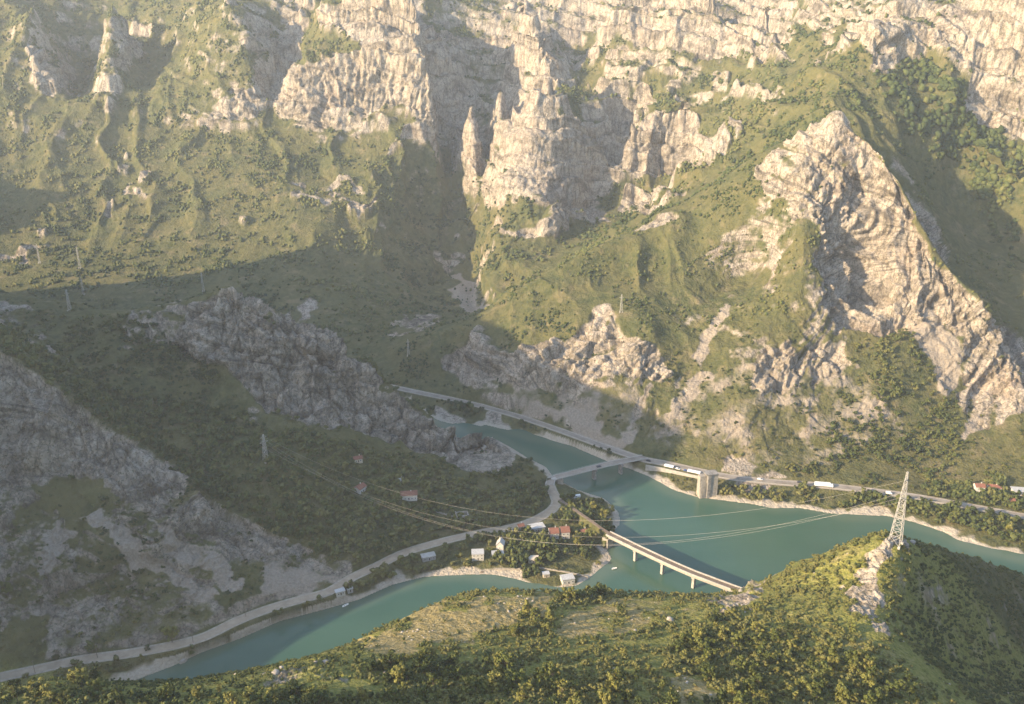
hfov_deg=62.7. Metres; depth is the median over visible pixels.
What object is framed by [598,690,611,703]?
broadleaf tree
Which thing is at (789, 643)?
broadleaf tree
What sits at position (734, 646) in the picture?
slender tree
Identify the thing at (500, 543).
house
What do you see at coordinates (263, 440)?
lattice pylon
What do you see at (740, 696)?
broadleaf tree
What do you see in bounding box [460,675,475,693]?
broadleaf tree
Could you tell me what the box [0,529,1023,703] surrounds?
shrubbery
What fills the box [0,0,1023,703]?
terrain
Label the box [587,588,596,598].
broadleaf tree
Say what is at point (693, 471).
truck
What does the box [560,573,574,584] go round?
house
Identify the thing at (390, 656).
broadleaf tree
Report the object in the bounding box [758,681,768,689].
broadleaf tree
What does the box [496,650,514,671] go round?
broadleaf tree
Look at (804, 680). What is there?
broadleaf tree
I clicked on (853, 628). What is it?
broadleaf tree
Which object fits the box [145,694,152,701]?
broadleaf tree
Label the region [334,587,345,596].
cabin
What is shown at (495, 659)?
broadleaf tree
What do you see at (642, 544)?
power cable
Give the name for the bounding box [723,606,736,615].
broadleaf tree
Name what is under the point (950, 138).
woodland
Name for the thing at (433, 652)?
broadleaf tree
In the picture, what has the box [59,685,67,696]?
broadleaf tree
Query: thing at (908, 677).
broadleaf tree
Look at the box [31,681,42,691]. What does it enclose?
broadleaf tree
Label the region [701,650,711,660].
broadleaf tree
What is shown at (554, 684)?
broadleaf tree
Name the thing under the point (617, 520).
power cable
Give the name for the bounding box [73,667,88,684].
broadleaf tree
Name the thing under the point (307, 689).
broadleaf tree
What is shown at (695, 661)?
round shrub
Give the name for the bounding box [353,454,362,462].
house
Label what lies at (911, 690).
broadleaf tree
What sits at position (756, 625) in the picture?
broadleaf tree
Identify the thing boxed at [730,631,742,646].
broadleaf tree
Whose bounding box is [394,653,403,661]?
round shrub
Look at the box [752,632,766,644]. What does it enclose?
broadleaf tree
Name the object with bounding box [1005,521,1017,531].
broadleaf tree
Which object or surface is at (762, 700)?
broadleaf tree
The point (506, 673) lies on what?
broadleaf tree
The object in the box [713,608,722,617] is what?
broadleaf tree
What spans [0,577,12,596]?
broadleaf tree
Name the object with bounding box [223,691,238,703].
broadleaf tree
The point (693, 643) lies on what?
broadleaf tree
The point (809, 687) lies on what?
broadleaf tree
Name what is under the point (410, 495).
house
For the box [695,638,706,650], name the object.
broadleaf tree
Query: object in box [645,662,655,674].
broadleaf tree
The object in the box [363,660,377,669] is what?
broadleaf tree
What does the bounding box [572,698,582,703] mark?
broadleaf tree
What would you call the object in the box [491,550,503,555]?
outbuilding
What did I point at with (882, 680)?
broadleaf tree
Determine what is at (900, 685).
slender tree
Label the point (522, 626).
broadleaf tree
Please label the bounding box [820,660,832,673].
broadleaf tree
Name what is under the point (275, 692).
broadleaf tree
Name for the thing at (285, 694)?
round shrub
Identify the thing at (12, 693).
slender tree
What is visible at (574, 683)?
round shrub
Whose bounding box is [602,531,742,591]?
railway bridge
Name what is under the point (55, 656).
round shrub
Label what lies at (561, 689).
slender tree
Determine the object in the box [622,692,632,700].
round shrub
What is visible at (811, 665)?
round shrub
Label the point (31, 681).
broadleaf tree
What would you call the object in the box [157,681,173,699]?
broadleaf tree
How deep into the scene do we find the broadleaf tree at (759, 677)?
315.96 m
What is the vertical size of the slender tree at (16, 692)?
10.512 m
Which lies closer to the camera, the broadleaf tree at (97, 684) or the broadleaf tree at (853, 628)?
the broadleaf tree at (97, 684)
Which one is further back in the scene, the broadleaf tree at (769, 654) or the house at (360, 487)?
the house at (360, 487)
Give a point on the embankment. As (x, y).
(598, 528)
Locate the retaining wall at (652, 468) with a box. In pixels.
[645,465,697,478]
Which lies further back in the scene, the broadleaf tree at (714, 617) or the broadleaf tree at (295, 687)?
the broadleaf tree at (714, 617)
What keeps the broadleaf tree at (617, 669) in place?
on the terrain
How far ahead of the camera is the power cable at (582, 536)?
501.01 m
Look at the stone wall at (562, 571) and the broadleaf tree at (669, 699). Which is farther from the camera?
the stone wall at (562, 571)
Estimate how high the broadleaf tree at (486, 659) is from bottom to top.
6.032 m
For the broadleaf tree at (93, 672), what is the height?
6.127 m
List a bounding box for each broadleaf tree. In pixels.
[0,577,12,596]
[0,682,7,690]
[26,676,45,692]
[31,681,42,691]
[39,683,55,701]
[57,688,71,701]
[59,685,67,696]
[66,668,79,682]
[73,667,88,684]
[76,676,85,687]
[84,640,96,652]
[85,677,103,692]
[87,664,97,678]
[112,691,125,703]
[114,691,126,700]
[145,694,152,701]
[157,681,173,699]
[161,625,179,641]
[189,683,203,691]
[191,685,201,696]
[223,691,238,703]
[256,689,274,703]
[263,687,278,696]
[285,682,305,698]
[300,684,316,692]
[304,689,329,703]
[339,690,353,701]
[356,686,368,699]
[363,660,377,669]
[370,659,380,671]
[378,658,388,668]
[379,688,389,703]
[381,649,398,666]
[390,664,405,682]
[398,681,406,694]
[403,668,414,681]
[412,656,427,667]
[417,657,430,671]
[417,660,428,672]
[417,684,428,698]
[418,646,428,657]
[420,649,431,658]
[426,655,433,667]
[426,671,442,684]
[427,647,437,657]
[427,671,443,683]
[429,659,440,674]
[441,655,454,666]
[448,666,465,679]
[450,654,459,663]
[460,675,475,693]
[470,678,481,688]
[477,679,491,693]
[481,654,491,665]
[484,679,498,692]
[487,670,501,688]
[492,653,503,666]
[494,663,503,670]
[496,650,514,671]
[504,666,514,677]
[505,667,527,690]
[509,625,517,635]
[515,623,531,633]
[522,599,532,613]
[525,679,532,690]
[530,607,540,616]
[532,666,549,687]
[541,622,553,629]
[542,661,555,675]
[545,607,554,620]
[546,541,558,551]
[547,662,559,679]
[550,675,563,688]
[562,586,576,599]
[572,530,583,546]
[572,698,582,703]
[576,589,585,596]
[583,527,596,541]
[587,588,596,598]
[589,501,597,507]
[593,585,606,595]
[597,687,611,700]
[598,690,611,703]
[600,508,607,516]
[604,672,618,692]
[609,504,614,513]
[610,666,623,674]
[619,688,626,700]
[634,695,643,703]
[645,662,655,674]
[657,692,672,703]
[664,689,679,703]
[670,639,684,651]
[679,650,686,659]
[681,632,688,643]
[688,633,694,640]
[688,637,698,648]
[692,625,702,638]
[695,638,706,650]
[695,661,708,673]
[696,657,708,664]
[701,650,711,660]
[701,667,716,680]
[702,640,712,651]
[704,636,717,648]
[704,662,715,672]
[708,613,718,623]
[710,647,718,659]
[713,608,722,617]
[716,622,729,633]
[716,688,726,702]
[717,625,730,640]
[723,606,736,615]
[727,680,738,694]
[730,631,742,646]
[733,654,747,675]
[733,690,748,703]
[741,679,754,690]
[742,677,754,695]
[743,633,757,644]
[744,665,754,674]
[748,661,759,675]
[750,621,764,631]
[751,602,761,613]
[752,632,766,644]
[752,673,765,682]
[757,640,765,656]
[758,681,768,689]
[758,689,770,700]
[760,696,767,703]
[765,650,775,662]
[768,664,780,673]
[769,628,780,640]
[777,663,785,671]
[778,649,796,666]
[783,632,800,645]
[785,623,796,632]
[785,682,792,690]
[787,639,796,648]
[787,647,796,657]
[787,687,796,697]
[794,676,809,685]
[805,682,820,695]
[811,678,824,689]
[811,689,823,700]
[812,669,823,682]
[816,646,823,653]
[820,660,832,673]
[827,656,838,666]
[828,644,837,655]
[834,684,849,700]
[838,681,852,693]
[838,682,851,699]
[844,649,859,663]
[847,619,856,632]
[849,654,862,671]
[849,663,858,672]
[861,672,875,689]
[862,655,876,667]
[862,658,873,668]
[863,692,881,703]
[866,665,878,678]
[868,687,881,703]
[876,676,887,685]
[884,679,899,696]
[903,670,912,682]
[904,681,917,696]
[925,503,933,511]
[947,510,960,523]
[985,507,996,518]
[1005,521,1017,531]
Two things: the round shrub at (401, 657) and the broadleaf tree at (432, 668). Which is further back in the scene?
the round shrub at (401, 657)
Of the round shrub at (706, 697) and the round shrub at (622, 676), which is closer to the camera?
the round shrub at (706, 697)
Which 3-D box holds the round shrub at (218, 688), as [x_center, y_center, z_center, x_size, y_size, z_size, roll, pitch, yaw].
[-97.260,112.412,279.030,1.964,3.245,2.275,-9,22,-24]
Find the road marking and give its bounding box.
[411,389,1013,512]
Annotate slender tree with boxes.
[6,683,13,696]
[7,679,20,701]
[391,688,399,700]
[516,683,526,702]
[556,678,568,700]
[729,639,737,653]
[751,689,758,701]
[792,690,798,701]
[851,691,858,701]
[894,679,906,692]
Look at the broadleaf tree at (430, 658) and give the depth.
309.67 m
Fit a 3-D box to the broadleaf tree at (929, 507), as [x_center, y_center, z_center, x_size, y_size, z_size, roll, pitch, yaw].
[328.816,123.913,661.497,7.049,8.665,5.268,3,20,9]
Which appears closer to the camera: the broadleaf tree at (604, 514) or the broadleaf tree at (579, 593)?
the broadleaf tree at (579, 593)
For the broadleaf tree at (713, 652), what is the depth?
337.71 m
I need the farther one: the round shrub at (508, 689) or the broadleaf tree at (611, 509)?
the broadleaf tree at (611, 509)
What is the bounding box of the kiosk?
[346,587,352,593]
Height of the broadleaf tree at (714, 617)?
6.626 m
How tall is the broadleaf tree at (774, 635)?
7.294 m
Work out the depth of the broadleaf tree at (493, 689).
292.31 m
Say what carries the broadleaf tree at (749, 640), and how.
on the terrain
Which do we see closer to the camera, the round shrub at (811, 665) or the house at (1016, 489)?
the round shrub at (811, 665)
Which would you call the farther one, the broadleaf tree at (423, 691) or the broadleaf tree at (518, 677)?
the broadleaf tree at (518, 677)
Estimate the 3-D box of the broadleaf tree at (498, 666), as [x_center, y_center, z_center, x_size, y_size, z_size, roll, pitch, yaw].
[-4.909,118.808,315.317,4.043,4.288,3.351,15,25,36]
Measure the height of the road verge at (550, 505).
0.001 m
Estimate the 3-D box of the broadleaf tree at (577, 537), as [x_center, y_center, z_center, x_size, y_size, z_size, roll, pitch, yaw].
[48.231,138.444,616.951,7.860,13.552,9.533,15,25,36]
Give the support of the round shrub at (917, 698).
on the terrain
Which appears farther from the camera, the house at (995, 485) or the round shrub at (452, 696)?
the house at (995, 485)
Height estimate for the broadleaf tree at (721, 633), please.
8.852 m
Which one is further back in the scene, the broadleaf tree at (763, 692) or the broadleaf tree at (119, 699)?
the broadleaf tree at (763, 692)
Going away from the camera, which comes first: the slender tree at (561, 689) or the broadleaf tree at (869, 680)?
the slender tree at (561, 689)
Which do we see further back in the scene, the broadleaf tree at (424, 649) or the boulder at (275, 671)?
the broadleaf tree at (424, 649)
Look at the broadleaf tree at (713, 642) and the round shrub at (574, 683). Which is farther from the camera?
the broadleaf tree at (713, 642)
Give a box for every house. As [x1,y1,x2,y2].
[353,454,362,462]
[354,482,366,493]
[399,490,417,500]
[420,551,435,561]
[471,548,483,560]
[496,537,504,549]
[527,522,545,531]
[548,526,559,538]
[559,524,569,538]
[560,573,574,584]
[973,482,985,491]
[987,484,1002,489]
[1010,486,1023,495]
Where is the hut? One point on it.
(531, 558)
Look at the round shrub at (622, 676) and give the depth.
308.76 m
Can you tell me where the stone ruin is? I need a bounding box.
[455,511,468,518]
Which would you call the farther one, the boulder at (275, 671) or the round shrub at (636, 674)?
the round shrub at (636, 674)
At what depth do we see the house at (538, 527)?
634.00 m
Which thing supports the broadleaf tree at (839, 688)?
on the terrain
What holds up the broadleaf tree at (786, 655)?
on the terrain
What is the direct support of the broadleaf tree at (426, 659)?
on the terrain
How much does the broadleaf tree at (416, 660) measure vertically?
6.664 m
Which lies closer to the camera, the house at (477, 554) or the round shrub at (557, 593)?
the round shrub at (557, 593)
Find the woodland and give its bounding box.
[0,0,1023,410]
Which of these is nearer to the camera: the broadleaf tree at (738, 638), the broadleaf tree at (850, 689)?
the broadleaf tree at (850, 689)
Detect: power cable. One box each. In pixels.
[261,446,893,536]
[267,438,892,520]
[268,442,893,544]
[277,451,899,544]
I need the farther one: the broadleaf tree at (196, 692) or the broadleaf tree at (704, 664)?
the broadleaf tree at (704, 664)
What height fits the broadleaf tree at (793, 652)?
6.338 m
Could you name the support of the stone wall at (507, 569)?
on the terrain
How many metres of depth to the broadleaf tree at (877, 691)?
307.12 m
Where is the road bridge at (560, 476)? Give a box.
[545,454,647,484]
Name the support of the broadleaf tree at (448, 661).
on the terrain
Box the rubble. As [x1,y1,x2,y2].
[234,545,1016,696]
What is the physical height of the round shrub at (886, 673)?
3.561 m
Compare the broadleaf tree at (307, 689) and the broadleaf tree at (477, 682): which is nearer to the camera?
the broadleaf tree at (307, 689)
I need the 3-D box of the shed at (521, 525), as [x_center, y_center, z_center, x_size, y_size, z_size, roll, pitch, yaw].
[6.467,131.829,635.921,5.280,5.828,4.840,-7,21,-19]
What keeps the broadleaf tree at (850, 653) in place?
on the terrain
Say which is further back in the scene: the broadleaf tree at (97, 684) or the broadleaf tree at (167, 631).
the broadleaf tree at (167, 631)
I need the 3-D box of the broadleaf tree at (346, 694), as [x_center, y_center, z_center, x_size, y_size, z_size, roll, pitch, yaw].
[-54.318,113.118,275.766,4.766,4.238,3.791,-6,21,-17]
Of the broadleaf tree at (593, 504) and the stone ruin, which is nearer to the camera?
the stone ruin
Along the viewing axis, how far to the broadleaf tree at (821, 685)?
310.41 m
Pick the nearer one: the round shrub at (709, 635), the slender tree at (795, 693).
the slender tree at (795, 693)
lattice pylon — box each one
[260,434,267,463]
[888,471,908,549]
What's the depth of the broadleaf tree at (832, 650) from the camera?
340.32 m
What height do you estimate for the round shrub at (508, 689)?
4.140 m
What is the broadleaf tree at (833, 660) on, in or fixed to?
on the terrain
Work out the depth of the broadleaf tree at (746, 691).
303.91 m
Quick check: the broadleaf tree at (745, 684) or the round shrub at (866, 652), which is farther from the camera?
the round shrub at (866, 652)
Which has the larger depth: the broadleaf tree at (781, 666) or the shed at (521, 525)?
the shed at (521, 525)
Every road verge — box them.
[0,484,560,681]
[391,384,1023,518]
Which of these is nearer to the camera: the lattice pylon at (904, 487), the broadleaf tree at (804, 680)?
the broadleaf tree at (804, 680)
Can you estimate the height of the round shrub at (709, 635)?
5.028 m
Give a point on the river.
(638, 501)
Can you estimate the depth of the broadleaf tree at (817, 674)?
320.04 m
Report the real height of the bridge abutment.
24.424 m
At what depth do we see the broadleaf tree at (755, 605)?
385.06 m
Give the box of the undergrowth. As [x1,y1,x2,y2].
[0,286,1023,684]
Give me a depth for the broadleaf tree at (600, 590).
419.48 m
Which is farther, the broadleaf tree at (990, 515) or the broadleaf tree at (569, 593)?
the broadleaf tree at (990, 515)
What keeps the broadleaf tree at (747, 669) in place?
on the terrain
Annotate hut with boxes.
[528,555,538,563]
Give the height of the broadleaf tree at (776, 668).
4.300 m
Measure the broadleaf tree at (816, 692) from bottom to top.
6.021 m
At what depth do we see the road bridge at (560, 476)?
719.17 m
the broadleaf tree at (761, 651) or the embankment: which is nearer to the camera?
the broadleaf tree at (761, 651)
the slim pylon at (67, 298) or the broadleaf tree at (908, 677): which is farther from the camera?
the slim pylon at (67, 298)
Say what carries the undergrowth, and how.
on the terrain
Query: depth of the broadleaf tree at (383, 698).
274.62 m
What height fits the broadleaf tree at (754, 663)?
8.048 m
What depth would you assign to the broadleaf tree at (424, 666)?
303.40 m
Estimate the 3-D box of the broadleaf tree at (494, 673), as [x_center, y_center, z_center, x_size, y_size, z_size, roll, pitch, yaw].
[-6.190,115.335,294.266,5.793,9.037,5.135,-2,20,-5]
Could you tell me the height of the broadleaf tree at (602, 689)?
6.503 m
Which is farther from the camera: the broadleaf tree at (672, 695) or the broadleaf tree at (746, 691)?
the broadleaf tree at (746, 691)
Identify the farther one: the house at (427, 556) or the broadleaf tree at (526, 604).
the house at (427, 556)
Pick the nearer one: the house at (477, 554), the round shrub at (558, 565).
the round shrub at (558, 565)
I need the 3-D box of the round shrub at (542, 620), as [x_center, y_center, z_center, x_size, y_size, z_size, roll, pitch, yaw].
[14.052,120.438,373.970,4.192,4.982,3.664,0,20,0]
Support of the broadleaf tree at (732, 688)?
on the terrain
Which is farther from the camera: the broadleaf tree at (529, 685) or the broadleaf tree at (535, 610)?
the broadleaf tree at (535, 610)
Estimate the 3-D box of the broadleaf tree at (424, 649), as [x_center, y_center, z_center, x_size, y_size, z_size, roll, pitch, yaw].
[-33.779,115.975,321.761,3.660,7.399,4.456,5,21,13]
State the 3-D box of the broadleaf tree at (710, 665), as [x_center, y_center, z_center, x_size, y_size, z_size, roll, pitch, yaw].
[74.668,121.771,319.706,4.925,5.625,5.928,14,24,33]
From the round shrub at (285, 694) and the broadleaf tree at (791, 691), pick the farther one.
the broadleaf tree at (791, 691)
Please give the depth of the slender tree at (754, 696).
291.67 m
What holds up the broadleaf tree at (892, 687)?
on the terrain
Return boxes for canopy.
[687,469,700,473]
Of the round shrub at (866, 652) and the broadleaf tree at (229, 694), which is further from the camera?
the round shrub at (866, 652)
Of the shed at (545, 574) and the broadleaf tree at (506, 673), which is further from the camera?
the shed at (545, 574)
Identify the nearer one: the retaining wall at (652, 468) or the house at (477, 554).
the house at (477, 554)
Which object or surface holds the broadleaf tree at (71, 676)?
on the terrain
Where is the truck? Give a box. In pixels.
[814,481,832,487]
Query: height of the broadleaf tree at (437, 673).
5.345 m
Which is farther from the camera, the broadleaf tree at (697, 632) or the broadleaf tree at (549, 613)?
the broadleaf tree at (549, 613)
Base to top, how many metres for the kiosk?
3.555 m
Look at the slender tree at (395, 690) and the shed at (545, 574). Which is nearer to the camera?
the slender tree at (395, 690)
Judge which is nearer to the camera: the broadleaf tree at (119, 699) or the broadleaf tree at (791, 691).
the broadleaf tree at (119, 699)
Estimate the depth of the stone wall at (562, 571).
590.92 m
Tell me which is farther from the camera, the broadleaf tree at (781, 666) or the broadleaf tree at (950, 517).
the broadleaf tree at (950, 517)
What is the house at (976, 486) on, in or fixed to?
on the terrain
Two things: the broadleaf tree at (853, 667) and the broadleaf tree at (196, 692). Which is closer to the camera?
the broadleaf tree at (196, 692)
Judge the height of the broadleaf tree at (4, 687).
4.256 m
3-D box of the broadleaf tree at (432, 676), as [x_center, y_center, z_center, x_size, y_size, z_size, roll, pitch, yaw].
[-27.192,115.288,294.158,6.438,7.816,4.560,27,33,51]
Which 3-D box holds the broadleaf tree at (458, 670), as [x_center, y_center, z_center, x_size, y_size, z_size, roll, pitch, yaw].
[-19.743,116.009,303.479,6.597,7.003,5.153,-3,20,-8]
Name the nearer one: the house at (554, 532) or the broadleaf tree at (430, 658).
the broadleaf tree at (430, 658)
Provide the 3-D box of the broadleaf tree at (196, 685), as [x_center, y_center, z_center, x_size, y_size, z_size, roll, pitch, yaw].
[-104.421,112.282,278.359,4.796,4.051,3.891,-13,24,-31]
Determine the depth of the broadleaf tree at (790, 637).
351.13 m
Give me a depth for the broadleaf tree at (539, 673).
298.42 m
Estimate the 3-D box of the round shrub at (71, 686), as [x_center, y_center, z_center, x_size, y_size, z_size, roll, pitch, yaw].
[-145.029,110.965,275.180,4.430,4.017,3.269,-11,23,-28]
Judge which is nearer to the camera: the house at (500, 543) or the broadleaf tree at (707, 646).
the broadleaf tree at (707, 646)
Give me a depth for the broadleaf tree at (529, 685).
295.32 m
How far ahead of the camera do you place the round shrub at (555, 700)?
284.64 m
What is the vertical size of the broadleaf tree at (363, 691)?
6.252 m
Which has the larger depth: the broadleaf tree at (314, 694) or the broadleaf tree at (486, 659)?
the broadleaf tree at (486, 659)
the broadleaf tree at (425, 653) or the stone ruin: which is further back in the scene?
the stone ruin
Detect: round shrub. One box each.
[36,689,43,697]
[51,654,59,659]
[66,684,75,691]
[138,696,146,703]
[216,686,221,693]
[245,686,258,695]
[281,689,290,699]
[382,672,392,682]
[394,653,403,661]
[449,693,457,698]
[488,700,500,703]
[504,684,512,695]
[510,689,519,694]
[540,618,547,623]
[548,693,558,703]
[555,562,561,569]
[555,590,563,598]
[566,679,579,689]
[615,672,625,680]
[616,605,624,611]
[620,647,627,653]
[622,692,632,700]
[631,669,641,679]
[657,679,667,691]
[690,657,700,666]
[702,694,710,703]
[705,632,713,638]
[807,659,817,670]
[860,648,870,657]
[872,685,882,694]
[883,670,890,677]
[913,695,920,701]
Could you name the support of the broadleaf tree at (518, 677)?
on the terrain
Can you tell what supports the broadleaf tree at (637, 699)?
on the terrain
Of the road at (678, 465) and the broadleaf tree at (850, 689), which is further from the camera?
the road at (678, 465)
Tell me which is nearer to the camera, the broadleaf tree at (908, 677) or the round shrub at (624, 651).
the broadleaf tree at (908, 677)
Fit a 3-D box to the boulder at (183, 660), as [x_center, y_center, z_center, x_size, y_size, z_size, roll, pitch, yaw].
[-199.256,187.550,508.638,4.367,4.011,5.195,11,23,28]
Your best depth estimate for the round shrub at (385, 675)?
293.74 m
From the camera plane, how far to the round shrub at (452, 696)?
281.54 m
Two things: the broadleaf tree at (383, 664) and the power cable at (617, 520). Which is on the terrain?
the broadleaf tree at (383, 664)
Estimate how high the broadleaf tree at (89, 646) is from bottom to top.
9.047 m
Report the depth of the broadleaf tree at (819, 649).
342.04 m
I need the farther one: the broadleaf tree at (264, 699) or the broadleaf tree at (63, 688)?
the broadleaf tree at (63, 688)
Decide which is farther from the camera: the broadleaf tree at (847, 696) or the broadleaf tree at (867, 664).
the broadleaf tree at (867, 664)
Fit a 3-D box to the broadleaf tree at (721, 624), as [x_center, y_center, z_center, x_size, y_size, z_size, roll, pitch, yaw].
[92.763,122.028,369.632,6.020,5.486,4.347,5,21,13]
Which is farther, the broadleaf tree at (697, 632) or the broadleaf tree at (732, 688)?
the broadleaf tree at (697, 632)
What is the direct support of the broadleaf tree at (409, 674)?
on the terrain
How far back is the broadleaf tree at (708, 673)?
314.39 m
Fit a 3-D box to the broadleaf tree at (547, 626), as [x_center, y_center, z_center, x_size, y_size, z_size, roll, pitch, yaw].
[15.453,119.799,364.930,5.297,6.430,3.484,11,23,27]
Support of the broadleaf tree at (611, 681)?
on the terrain
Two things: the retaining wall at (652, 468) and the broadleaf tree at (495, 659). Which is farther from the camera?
the retaining wall at (652, 468)
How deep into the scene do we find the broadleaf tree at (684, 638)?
358.09 m
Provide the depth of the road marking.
712.45 m
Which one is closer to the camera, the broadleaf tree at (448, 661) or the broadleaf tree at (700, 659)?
the broadleaf tree at (448, 661)
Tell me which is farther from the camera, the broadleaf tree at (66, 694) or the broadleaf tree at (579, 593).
the broadleaf tree at (579, 593)
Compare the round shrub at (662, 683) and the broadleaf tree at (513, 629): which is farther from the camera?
the broadleaf tree at (513, 629)
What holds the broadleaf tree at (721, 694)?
on the terrain
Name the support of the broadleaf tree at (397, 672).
on the terrain
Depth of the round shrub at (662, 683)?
302.51 m
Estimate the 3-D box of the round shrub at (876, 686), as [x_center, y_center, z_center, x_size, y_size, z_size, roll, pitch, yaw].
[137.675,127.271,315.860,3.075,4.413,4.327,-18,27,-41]
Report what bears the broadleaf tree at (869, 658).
on the terrain
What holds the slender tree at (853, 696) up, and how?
on the terrain
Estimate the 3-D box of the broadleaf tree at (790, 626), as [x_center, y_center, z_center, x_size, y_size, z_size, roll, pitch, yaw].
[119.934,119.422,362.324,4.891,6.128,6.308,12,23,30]
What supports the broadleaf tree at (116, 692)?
on the terrain
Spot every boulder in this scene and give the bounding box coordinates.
[179,658,187,663]
[271,669,279,674]
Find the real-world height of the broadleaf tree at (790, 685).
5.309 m
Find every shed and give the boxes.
[517,522,524,529]
[542,571,549,577]
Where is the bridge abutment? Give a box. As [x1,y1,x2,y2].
[696,469,718,498]
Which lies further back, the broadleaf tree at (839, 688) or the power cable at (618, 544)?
the power cable at (618, 544)
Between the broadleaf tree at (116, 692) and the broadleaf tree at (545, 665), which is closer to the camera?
the broadleaf tree at (116, 692)
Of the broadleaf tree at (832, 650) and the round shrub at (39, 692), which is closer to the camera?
the round shrub at (39, 692)
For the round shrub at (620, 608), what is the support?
on the terrain
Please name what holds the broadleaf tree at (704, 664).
on the terrain
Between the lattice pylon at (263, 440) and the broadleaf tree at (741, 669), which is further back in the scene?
the lattice pylon at (263, 440)
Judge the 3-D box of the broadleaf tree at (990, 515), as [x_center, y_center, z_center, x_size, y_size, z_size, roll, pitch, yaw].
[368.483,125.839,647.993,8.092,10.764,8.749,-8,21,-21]
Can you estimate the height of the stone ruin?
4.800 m
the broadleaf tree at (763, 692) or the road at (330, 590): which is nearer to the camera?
the broadleaf tree at (763, 692)
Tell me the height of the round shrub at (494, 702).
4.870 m
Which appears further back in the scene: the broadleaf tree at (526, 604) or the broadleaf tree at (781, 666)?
the broadleaf tree at (526, 604)
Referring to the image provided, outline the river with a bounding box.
[135,418,1023,681]
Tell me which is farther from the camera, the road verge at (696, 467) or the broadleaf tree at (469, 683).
the road verge at (696, 467)
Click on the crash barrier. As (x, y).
(662, 464)
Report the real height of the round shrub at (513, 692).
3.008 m
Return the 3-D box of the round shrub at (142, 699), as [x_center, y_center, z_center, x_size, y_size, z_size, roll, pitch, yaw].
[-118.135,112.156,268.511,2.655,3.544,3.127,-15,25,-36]
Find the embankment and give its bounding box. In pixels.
[558,499,614,546]
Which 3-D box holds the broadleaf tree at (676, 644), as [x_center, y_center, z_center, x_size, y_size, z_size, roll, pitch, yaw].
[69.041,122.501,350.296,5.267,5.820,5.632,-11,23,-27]
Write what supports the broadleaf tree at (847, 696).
on the terrain
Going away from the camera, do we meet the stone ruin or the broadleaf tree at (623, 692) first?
the broadleaf tree at (623, 692)
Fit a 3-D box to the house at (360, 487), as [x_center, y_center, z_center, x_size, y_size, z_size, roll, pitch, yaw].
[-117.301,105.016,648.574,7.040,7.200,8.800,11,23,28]
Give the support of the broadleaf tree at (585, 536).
on the terrain
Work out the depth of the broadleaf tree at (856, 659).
330.07 m
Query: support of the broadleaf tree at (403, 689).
on the terrain
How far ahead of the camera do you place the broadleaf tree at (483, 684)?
292.22 m
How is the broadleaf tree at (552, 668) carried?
on the terrain
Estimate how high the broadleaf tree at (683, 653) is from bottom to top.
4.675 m
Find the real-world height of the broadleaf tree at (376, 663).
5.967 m
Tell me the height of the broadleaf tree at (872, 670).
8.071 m
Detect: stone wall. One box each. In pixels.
[496,568,519,569]
[539,567,587,577]
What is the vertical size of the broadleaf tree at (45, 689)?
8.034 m
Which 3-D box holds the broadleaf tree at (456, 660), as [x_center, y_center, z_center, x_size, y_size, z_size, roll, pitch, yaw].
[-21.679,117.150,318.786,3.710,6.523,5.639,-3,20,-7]
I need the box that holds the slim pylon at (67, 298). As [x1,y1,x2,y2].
[64,289,70,310]
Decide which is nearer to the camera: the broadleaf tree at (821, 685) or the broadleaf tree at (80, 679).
the broadleaf tree at (80, 679)
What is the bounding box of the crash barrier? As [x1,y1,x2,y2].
[398,389,1021,517]
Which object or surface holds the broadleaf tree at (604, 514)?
on the terrain
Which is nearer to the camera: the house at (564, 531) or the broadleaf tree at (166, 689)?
the broadleaf tree at (166, 689)
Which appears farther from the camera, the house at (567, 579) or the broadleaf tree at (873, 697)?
the house at (567, 579)
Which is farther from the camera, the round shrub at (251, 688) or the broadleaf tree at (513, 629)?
the broadleaf tree at (513, 629)
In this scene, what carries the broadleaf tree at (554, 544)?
on the terrain
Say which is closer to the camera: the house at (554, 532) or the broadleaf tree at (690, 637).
the broadleaf tree at (690, 637)
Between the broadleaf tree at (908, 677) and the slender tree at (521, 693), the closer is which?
the slender tree at (521, 693)
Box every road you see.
[0,485,559,679]
[393,385,1023,517]

